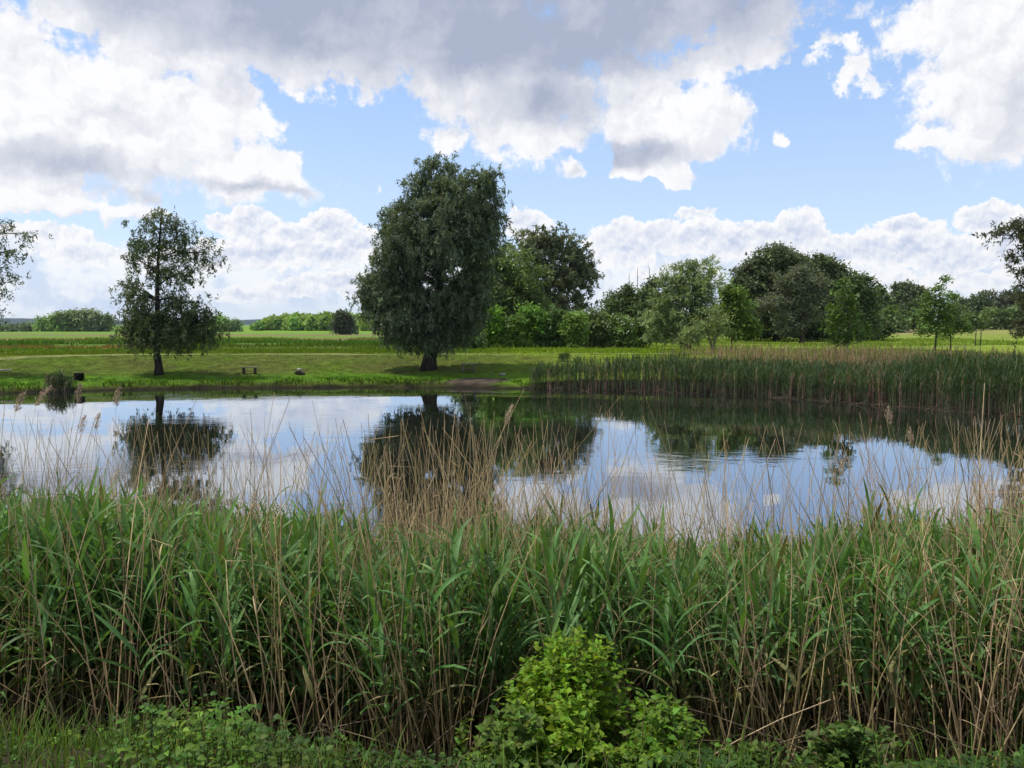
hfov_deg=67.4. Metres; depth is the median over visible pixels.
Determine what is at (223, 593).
green reed
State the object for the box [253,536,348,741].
green reed
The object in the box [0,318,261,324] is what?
hills
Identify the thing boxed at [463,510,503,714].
green reed
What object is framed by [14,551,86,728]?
green reed
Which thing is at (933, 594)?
green reed
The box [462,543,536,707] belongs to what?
green reed
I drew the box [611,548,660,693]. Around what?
green reed
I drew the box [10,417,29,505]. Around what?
dry reed
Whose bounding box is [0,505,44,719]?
green reed
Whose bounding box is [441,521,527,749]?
green reed
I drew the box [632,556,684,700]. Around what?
green reed
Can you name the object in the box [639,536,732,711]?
green reed
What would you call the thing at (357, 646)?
green reed
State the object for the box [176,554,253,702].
green reed
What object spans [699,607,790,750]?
green reed
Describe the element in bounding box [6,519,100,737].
green reed
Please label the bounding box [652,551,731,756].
green reed
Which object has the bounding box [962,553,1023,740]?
green reed
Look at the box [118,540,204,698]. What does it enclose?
green reed
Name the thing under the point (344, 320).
broadleaf tree
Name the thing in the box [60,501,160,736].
green reed
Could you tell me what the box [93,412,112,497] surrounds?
plumed reed
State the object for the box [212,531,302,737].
green reed
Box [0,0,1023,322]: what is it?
sky
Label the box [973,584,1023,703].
green reed
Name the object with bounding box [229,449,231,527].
dry reed
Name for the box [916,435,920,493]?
dry reed
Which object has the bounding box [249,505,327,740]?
green reed
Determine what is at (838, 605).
green reed
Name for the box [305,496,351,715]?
green reed
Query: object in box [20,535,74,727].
green reed
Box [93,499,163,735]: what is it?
green reed
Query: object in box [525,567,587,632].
green reed
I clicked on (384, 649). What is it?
green reed
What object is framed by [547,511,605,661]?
green reed
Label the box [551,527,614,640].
green reed
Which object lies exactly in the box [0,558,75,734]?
green reed
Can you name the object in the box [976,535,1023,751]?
green reed
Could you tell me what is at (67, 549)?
green reed
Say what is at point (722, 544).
green reed
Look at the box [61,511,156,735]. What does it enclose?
green reed
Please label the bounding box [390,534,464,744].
green reed
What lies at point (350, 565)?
green reed
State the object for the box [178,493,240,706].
green reed
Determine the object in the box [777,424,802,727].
dry reed
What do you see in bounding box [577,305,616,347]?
shrub
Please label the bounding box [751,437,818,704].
dry reed
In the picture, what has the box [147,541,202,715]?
green reed
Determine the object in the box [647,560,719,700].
green reed
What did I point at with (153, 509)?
green reed
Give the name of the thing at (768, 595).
green reed
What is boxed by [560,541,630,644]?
green reed
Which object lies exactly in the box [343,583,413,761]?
green reed
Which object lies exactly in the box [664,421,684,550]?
dry reed
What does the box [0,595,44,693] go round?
green reed
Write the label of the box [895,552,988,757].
green reed
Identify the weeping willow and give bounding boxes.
[345,150,512,370]
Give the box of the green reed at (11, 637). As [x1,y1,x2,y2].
[0,571,61,704]
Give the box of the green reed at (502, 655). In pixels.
[451,557,538,700]
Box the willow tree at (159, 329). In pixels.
[105,205,230,375]
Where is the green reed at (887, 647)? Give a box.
[866,569,919,759]
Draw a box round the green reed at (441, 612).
[375,546,473,767]
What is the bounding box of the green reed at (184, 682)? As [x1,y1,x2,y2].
[179,610,214,723]
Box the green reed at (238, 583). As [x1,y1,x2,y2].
[213,550,268,726]
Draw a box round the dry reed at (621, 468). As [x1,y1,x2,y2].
[601,421,638,528]
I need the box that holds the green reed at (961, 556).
[884,527,990,762]
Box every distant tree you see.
[0,321,36,331]
[32,315,52,331]
[38,311,65,331]
[44,320,75,331]
[51,308,75,331]
[64,307,89,331]
[73,305,102,331]
[84,321,105,331]
[93,311,118,331]
[208,311,232,331]
[225,317,243,331]
[867,284,898,313]
[874,304,907,323]
[879,313,913,332]
[887,280,913,312]
[895,298,923,330]
[897,278,930,309]
[904,306,936,330]
[939,301,966,326]
[950,294,974,310]
[959,310,992,330]
[962,291,994,314]
[977,288,1010,309]
[979,305,1013,329]
[998,286,1023,325]
[999,304,1023,329]
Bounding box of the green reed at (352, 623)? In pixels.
[321,545,378,745]
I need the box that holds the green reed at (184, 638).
[162,576,208,719]
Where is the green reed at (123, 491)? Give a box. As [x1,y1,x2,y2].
[117,479,161,523]
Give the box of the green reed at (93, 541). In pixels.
[66,489,145,747]
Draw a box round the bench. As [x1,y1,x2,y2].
[240,367,257,373]
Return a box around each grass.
[0,336,1023,389]
[0,377,556,392]
[0,679,1023,767]
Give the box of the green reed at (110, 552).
[68,519,143,749]
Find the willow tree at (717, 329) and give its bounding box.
[674,304,743,352]
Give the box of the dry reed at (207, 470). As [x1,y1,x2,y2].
[188,431,229,522]
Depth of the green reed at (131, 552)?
4.73 m
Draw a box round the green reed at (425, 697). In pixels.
[410,586,456,755]
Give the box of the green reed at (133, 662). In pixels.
[103,553,140,697]
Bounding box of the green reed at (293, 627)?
[254,530,349,737]
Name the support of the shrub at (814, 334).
on the ground at (506, 364)
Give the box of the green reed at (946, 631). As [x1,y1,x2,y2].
[902,531,990,767]
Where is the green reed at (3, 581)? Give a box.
[0,510,64,745]
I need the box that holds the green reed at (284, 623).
[229,527,317,740]
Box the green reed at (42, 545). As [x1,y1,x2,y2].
[0,514,84,742]
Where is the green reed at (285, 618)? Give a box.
[239,538,350,767]
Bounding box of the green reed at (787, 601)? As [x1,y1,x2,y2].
[754,564,814,756]
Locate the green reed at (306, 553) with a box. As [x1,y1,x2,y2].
[290,515,326,709]
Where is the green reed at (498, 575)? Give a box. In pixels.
[462,543,533,703]
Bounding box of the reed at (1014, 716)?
[1002,696,1023,760]
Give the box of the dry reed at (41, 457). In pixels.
[28,417,52,509]
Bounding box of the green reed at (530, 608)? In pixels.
[472,589,550,702]
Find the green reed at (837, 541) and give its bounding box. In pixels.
[780,527,868,763]
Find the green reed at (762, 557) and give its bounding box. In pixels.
[738,542,818,764]
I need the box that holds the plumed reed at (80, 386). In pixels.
[65,382,82,499]
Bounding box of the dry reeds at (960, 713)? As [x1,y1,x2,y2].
[0,383,1023,767]
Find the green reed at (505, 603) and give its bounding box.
[473,544,515,705]
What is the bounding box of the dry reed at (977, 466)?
[969,419,990,523]
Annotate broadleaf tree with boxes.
[325,308,359,334]
[465,238,559,334]
[503,221,604,312]
[590,282,642,320]
[625,273,667,340]
[710,281,770,350]
[720,240,822,341]
[805,250,856,338]
[827,269,890,342]
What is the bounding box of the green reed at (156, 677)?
[89,544,178,718]
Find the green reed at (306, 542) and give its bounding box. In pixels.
[275,523,371,745]
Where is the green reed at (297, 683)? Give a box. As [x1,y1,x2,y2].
[267,584,330,733]
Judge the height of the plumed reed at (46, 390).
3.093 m
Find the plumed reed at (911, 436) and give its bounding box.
[905,427,922,510]
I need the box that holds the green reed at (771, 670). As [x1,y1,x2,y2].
[734,525,807,767]
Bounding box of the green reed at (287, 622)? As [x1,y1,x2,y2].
[233,563,319,736]
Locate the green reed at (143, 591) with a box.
[97,516,149,736]
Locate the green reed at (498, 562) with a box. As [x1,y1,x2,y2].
[463,541,505,707]
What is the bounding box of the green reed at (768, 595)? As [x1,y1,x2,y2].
[727,548,793,749]
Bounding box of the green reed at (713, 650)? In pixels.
[693,554,750,747]
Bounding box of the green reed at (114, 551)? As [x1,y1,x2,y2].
[88,527,134,726]
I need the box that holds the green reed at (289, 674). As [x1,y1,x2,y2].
[253,542,303,745]
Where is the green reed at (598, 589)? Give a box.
[567,524,629,737]
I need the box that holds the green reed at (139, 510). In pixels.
[112,504,156,702]
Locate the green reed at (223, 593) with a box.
[175,525,264,740]
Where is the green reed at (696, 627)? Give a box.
[660,542,722,739]
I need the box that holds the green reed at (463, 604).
[439,559,486,759]
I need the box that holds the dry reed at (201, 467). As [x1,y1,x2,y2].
[197,428,205,508]
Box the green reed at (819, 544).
[803,518,861,739]
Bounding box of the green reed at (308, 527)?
[274,516,349,727]
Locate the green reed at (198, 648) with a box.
[163,550,214,711]
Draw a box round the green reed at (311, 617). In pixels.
[285,560,355,728]
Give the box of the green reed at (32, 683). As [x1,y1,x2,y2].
[3,587,50,730]
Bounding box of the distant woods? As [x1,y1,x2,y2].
[249,311,376,330]
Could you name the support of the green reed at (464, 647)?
on the ground at (506, 364)
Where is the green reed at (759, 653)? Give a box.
[737,551,792,732]
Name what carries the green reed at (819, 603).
on the ground at (506, 364)
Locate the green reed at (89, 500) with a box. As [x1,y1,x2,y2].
[36,490,113,727]
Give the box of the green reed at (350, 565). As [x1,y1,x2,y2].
[318,502,399,758]
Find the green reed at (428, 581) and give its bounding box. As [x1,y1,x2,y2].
[391,546,463,738]
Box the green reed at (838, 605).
[779,591,874,767]
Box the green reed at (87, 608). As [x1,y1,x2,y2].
[40,530,128,731]
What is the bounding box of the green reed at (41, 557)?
[22,529,68,740]
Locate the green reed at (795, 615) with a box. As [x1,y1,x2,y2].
[774,524,840,756]
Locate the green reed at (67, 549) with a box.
[35,494,106,737]
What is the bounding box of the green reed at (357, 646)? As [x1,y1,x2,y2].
[325,574,402,756]
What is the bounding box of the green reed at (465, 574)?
[407,534,487,756]
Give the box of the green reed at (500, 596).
[493,553,524,716]
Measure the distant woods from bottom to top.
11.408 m
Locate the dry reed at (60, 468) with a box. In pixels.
[60,429,63,491]
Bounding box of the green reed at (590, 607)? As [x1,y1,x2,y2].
[582,532,633,697]
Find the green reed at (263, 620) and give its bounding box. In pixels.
[243,536,318,745]
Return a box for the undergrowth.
[0,686,1023,767]
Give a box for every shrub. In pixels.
[451,327,487,348]
[453,718,480,767]
[467,626,635,767]
[472,699,544,767]
[480,303,505,347]
[495,312,534,347]
[514,300,552,347]
[533,304,569,347]
[554,308,591,347]
[557,352,571,360]
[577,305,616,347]
[589,686,727,767]
[598,313,646,347]
[627,316,656,347]
[722,334,768,340]
[734,739,778,767]
[763,332,796,340]
[782,313,833,340]
[801,715,909,767]
[821,322,872,339]
[862,315,899,340]
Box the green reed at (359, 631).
[335,551,417,767]
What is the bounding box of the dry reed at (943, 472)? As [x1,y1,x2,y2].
[928,423,963,530]
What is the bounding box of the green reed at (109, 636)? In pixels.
[68,507,133,736]
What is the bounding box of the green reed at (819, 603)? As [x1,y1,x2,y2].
[791,531,893,767]
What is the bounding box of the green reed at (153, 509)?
[109,493,191,694]
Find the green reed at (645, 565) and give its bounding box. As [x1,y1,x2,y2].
[586,526,670,744]
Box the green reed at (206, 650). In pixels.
[159,542,239,721]
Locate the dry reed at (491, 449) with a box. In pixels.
[488,410,494,506]
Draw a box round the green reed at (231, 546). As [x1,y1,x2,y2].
[187,530,276,729]
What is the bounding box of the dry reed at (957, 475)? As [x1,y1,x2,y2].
[950,421,961,514]
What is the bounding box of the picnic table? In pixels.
[461,363,475,372]
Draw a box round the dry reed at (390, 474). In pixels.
[382,435,390,527]
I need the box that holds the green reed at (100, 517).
[52,478,135,728]
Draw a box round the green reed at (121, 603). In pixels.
[68,545,144,704]
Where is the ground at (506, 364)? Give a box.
[0,324,1023,767]
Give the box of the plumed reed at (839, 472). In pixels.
[827,458,844,507]
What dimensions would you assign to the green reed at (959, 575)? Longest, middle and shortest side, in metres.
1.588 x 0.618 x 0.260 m
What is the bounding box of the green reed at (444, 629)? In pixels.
[394,532,495,757]
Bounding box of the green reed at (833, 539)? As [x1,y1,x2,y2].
[787,506,843,753]
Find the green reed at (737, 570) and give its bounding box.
[686,541,760,738]
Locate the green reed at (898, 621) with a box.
[867,562,918,743]
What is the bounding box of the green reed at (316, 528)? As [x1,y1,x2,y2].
[284,515,353,708]
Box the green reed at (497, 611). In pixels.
[454,550,564,727]
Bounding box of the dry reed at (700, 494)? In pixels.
[684,436,713,535]
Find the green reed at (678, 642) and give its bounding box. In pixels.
[654,578,694,701]
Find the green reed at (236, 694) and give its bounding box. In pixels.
[201,570,253,734]
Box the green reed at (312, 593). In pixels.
[284,530,341,747]
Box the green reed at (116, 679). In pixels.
[90,564,137,727]
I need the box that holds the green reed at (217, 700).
[180,587,258,706]
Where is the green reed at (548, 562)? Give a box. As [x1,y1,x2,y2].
[505,519,584,663]
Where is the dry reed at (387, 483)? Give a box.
[374,437,408,527]
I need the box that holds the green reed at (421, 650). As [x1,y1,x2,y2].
[376,569,446,763]
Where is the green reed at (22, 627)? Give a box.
[2,507,50,735]
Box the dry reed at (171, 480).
[159,457,172,498]
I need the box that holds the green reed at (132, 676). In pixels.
[107,527,176,722]
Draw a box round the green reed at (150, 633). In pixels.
[122,594,193,730]
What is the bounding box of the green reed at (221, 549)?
[219,509,259,731]
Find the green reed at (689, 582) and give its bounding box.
[650,550,719,703]
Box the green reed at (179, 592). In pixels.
[147,521,215,699]
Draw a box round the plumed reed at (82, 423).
[77,415,86,496]
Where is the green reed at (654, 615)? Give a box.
[614,590,696,705]
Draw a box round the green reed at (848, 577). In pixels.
[782,526,885,766]
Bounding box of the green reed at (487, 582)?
[437,541,501,748]
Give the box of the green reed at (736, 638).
[693,545,780,741]
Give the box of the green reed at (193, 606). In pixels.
[144,544,248,726]
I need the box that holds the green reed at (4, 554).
[0,539,42,744]
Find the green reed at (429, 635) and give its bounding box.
[397,588,480,763]
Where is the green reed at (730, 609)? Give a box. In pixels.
[686,558,741,723]
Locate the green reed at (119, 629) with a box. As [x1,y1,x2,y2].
[61,518,146,729]
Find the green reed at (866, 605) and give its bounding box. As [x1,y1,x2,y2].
[845,555,887,758]
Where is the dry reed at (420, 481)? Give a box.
[404,429,433,530]
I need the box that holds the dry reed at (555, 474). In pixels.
[543,425,570,522]
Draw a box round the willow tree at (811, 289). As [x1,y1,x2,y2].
[752,261,840,342]
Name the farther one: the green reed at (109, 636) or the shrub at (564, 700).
the green reed at (109, 636)
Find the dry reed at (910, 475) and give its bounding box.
[903,428,918,519]
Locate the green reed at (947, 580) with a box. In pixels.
[906,545,955,762]
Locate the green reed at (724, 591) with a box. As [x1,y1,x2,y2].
[698,535,751,758]
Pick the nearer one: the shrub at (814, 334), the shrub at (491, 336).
the shrub at (491, 336)
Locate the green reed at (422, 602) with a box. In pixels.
[410,519,461,757]
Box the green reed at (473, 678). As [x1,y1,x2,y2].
[454,587,518,744]
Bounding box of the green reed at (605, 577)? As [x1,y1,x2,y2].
[575,526,655,737]
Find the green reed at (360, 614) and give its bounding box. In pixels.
[316,551,379,766]
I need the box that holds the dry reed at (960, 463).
[944,416,971,699]
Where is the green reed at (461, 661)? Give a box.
[423,569,492,730]
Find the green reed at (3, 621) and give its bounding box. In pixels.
[0,523,42,730]
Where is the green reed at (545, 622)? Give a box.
[524,578,571,670]
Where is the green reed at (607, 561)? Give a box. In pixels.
[582,519,663,739]
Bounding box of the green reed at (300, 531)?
[260,518,332,756]
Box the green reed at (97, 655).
[42,525,103,738]
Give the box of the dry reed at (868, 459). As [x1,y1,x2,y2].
[859,412,875,506]
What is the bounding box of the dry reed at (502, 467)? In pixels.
[493,419,509,524]
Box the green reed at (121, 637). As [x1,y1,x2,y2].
[86,551,175,737]
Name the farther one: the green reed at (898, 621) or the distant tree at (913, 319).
the distant tree at (913, 319)
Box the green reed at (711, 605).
[675,573,746,742]
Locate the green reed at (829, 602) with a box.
[774,536,868,767]
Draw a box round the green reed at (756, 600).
[701,536,782,751]
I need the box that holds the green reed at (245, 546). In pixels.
[223,523,309,741]
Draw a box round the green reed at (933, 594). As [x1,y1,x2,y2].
[895,555,955,761]
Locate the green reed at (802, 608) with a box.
[760,535,844,766]
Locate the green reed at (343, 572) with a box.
[322,550,352,745]
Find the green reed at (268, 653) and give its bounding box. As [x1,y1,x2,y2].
[237,578,302,740]
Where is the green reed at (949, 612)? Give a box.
[918,571,975,765]
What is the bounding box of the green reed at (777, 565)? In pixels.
[746,523,827,762]
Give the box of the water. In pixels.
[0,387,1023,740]
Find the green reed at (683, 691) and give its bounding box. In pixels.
[647,580,707,711]
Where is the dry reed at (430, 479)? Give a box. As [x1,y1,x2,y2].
[425,418,438,538]
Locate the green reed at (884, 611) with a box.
[838,547,932,760]
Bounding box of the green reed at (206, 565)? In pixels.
[179,528,265,710]
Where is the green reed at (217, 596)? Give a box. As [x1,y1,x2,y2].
[170,533,257,709]
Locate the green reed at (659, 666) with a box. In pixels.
[623,539,699,710]
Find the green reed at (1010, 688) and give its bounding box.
[992,553,1023,763]
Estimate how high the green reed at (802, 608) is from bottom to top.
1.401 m
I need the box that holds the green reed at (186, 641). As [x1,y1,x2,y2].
[167,556,211,706]
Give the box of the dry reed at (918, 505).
[863,467,931,701]
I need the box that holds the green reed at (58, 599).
[0,528,99,729]
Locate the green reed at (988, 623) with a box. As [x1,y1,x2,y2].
[952,540,1019,764]
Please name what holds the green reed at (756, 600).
on the ground at (506, 364)
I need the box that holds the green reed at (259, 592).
[226,557,326,735]
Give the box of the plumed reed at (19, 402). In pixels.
[0,392,26,497]
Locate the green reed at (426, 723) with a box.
[402,610,450,762]
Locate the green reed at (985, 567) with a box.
[947,530,997,754]
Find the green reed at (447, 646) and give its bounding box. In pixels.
[414,566,472,757]
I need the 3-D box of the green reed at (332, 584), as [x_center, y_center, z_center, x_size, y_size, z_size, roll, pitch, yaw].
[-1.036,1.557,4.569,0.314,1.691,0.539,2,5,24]
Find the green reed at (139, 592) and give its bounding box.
[99,578,181,730]
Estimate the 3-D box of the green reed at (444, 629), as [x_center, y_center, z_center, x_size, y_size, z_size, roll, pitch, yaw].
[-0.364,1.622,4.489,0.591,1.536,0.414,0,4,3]
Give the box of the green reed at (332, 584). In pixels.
[288,506,372,724]
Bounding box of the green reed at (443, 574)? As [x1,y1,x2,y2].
[399,541,476,749]
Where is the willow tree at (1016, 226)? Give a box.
[971,214,1023,346]
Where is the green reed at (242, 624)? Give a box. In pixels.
[227,571,275,734]
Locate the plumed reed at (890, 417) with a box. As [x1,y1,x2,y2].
[885,406,908,500]
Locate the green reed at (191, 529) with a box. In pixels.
[164,504,203,709]
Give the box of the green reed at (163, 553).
[120,527,212,732]
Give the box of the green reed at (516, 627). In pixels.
[465,560,554,694]
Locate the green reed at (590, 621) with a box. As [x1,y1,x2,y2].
[554,531,608,661]
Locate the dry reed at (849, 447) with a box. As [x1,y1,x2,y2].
[849,429,849,469]
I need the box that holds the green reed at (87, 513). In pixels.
[64,488,134,739]
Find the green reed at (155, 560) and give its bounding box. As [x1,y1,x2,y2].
[121,517,186,736]
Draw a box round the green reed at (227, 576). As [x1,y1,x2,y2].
[186,532,251,735]
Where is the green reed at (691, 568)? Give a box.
[668,537,710,700]
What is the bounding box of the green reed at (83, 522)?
[22,494,104,735]
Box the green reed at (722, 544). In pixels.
[706,523,767,746]
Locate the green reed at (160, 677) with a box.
[134,560,189,729]
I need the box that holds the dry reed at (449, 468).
[444,409,455,534]
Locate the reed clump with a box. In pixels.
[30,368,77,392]
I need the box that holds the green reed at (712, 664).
[689,583,765,755]
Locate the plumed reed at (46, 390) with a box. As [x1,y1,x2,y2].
[20,385,51,494]
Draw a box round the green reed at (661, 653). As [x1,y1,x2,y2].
[625,561,727,700]
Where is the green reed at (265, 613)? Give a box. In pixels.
[243,573,283,739]
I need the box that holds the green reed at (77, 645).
[38,548,115,730]
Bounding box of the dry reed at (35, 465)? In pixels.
[33,420,37,514]
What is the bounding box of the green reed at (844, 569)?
[796,532,883,737]
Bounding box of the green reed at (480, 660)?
[451,531,516,762]
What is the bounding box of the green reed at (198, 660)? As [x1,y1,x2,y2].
[138,584,220,728]
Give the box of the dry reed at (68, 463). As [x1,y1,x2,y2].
[55,424,86,498]
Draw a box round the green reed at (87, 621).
[44,513,135,740]
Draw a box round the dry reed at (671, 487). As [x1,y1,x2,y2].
[661,427,674,537]
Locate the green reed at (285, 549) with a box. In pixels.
[242,532,354,738]
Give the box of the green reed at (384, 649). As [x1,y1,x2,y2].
[319,508,424,755]
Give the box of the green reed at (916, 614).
[846,519,963,756]
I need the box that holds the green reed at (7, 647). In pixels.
[0,586,9,730]
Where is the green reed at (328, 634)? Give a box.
[294,543,371,759]
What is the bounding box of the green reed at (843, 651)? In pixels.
[798,552,871,739]
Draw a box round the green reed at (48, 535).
[3,476,108,745]
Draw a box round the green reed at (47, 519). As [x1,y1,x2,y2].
[13,490,97,729]
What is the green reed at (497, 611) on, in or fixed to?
on the ground at (506, 364)
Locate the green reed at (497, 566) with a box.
[463,556,546,704]
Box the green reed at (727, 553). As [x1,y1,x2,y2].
[707,525,777,749]
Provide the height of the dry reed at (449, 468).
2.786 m
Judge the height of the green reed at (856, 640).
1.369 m
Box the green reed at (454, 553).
[401,515,479,750]
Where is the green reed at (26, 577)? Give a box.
[2,534,76,736]
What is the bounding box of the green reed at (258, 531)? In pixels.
[206,506,295,730]
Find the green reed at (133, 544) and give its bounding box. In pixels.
[102,522,210,733]
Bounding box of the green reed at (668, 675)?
[644,575,690,706]
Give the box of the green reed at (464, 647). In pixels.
[441,510,515,754]
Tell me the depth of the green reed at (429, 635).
4.58 m
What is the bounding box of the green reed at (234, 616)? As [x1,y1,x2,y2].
[192,557,256,728]
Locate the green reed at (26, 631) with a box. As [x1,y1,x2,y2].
[3,533,45,724]
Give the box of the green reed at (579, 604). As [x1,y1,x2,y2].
[555,581,637,740]
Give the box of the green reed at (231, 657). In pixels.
[190,574,269,709]
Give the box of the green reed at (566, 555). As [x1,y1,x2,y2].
[521,495,607,641]
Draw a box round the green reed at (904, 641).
[886,576,956,760]
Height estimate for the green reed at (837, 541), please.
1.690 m
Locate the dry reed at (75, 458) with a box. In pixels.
[60,421,86,495]
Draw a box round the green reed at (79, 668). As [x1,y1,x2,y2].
[69,554,85,698]
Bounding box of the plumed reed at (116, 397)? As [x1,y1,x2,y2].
[113,386,122,497]
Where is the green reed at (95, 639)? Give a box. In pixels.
[36,525,147,741]
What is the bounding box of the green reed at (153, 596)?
[121,554,198,707]
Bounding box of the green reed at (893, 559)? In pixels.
[854,529,924,760]
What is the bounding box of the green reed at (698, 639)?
[651,570,719,740]
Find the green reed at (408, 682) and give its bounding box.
[359,526,444,737]
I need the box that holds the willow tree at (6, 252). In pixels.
[0,218,52,329]
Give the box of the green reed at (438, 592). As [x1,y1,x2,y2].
[361,540,482,767]
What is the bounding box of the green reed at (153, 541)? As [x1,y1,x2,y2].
[136,503,214,713]
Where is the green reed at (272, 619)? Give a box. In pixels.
[239,540,312,728]
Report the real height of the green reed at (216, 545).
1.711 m
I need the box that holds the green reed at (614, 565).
[586,511,634,719]
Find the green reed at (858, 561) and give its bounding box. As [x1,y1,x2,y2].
[846,541,896,764]
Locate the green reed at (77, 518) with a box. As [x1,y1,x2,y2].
[3,488,129,733]
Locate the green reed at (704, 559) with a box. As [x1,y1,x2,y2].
[648,535,721,687]
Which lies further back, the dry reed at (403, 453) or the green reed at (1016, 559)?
the dry reed at (403, 453)
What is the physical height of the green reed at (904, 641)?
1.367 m
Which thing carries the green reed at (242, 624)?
on the ground at (506, 364)
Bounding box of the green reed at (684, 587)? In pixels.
[645,557,728,705]
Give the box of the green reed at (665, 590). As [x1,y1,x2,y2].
[637,544,680,699]
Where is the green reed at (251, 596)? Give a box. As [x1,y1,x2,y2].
[207,542,312,738]
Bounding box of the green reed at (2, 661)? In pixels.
[0,586,26,733]
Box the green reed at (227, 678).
[207,625,249,718]
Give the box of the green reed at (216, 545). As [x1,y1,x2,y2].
[212,538,253,734]
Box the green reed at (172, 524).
[77,498,191,713]
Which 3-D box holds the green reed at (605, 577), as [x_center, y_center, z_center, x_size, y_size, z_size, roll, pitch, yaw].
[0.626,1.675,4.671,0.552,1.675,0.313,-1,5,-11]
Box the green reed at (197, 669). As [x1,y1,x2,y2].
[167,556,205,714]
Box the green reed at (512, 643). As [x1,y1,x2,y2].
[461,590,542,725]
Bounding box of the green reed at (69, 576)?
[33,517,126,717]
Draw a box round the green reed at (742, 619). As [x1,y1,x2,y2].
[703,542,756,750]
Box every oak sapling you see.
[818,275,872,346]
[913,275,961,350]
[929,289,979,349]
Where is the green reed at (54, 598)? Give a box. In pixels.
[36,559,98,744]
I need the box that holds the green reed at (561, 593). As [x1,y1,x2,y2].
[512,544,571,703]
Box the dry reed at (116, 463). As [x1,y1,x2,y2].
[116,419,118,511]
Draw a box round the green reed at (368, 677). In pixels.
[328,613,418,767]
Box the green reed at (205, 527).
[162,509,248,738]
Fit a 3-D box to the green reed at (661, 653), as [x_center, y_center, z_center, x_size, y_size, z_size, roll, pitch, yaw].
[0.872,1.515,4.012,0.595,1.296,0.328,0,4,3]
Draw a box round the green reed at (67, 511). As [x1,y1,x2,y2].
[13,507,96,747]
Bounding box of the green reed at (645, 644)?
[623,530,683,702]
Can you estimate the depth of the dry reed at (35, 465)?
7.03 m
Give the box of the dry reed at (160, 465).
[157,433,165,500]
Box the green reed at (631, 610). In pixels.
[586,536,672,747]
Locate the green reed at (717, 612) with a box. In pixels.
[688,585,735,711]
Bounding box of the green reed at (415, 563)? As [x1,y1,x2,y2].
[329,518,429,757]
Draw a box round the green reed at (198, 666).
[166,563,222,724]
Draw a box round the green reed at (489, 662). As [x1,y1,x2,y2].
[455,557,516,749]
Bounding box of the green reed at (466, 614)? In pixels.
[391,521,496,759]
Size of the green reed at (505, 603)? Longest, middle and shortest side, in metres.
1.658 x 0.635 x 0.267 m
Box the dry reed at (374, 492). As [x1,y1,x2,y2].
[367,442,382,540]
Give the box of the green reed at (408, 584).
[382,529,424,767]
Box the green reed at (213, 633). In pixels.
[184,536,236,728]
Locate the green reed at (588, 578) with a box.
[562,555,645,748]
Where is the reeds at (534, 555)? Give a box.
[0,463,1023,766]
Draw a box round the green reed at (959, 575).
[919,538,1011,716]
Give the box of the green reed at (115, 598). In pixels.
[64,545,145,728]
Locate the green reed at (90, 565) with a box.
[64,544,166,731]
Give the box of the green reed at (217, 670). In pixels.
[195,625,250,701]
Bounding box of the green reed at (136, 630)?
[88,542,178,724]
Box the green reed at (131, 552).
[89,520,141,726]
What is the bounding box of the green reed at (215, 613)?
[197,531,247,718]
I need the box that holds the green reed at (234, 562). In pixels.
[210,534,295,711]
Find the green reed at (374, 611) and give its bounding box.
[340,549,418,755]
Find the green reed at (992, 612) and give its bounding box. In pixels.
[956,571,1023,743]
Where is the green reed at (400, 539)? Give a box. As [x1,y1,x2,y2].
[368,519,467,750]
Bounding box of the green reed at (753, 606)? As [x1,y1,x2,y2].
[716,587,765,742]
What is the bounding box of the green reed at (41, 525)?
[0,515,73,728]
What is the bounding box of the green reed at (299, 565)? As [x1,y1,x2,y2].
[264,512,361,746]
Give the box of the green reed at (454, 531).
[410,500,462,753]
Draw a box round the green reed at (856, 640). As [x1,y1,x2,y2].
[834,550,882,717]
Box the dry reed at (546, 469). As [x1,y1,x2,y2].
[543,424,547,526]
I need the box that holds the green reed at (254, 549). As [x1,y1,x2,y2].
[200,525,262,716]
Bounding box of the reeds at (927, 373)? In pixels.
[526,340,1023,416]
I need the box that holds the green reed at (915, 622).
[880,563,947,760]
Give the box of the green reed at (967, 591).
[928,542,1023,746]
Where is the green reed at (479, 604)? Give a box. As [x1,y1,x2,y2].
[437,536,491,741]
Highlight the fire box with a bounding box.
[74,373,83,380]
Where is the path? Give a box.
[0,345,965,359]
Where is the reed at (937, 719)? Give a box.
[916,674,953,760]
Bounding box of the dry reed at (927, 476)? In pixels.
[922,423,933,535]
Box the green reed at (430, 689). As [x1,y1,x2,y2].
[398,601,464,740]
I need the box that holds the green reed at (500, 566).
[494,534,516,684]
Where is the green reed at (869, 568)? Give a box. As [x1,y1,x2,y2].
[848,528,933,740]
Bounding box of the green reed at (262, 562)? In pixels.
[211,533,312,722]
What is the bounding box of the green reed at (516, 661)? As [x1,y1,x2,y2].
[445,544,541,705]
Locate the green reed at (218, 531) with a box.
[170,506,224,730]
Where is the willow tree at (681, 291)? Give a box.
[637,253,733,349]
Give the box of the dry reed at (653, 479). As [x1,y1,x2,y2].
[639,426,665,543]
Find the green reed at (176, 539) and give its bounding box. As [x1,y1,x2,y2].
[138,504,192,699]
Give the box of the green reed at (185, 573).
[155,547,252,707]
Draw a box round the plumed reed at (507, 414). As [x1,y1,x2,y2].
[482,404,513,500]
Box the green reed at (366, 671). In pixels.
[314,562,411,760]
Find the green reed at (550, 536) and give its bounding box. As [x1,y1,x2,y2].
[547,519,576,642]
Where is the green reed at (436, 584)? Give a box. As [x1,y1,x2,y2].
[402,510,450,746]
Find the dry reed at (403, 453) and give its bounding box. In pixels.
[403,420,406,527]
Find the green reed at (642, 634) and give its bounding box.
[603,531,685,710]
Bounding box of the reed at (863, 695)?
[836,545,875,760]
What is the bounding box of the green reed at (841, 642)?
[816,552,879,716]
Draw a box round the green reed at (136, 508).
[112,490,193,716]
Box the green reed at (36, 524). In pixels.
[1,502,73,707]

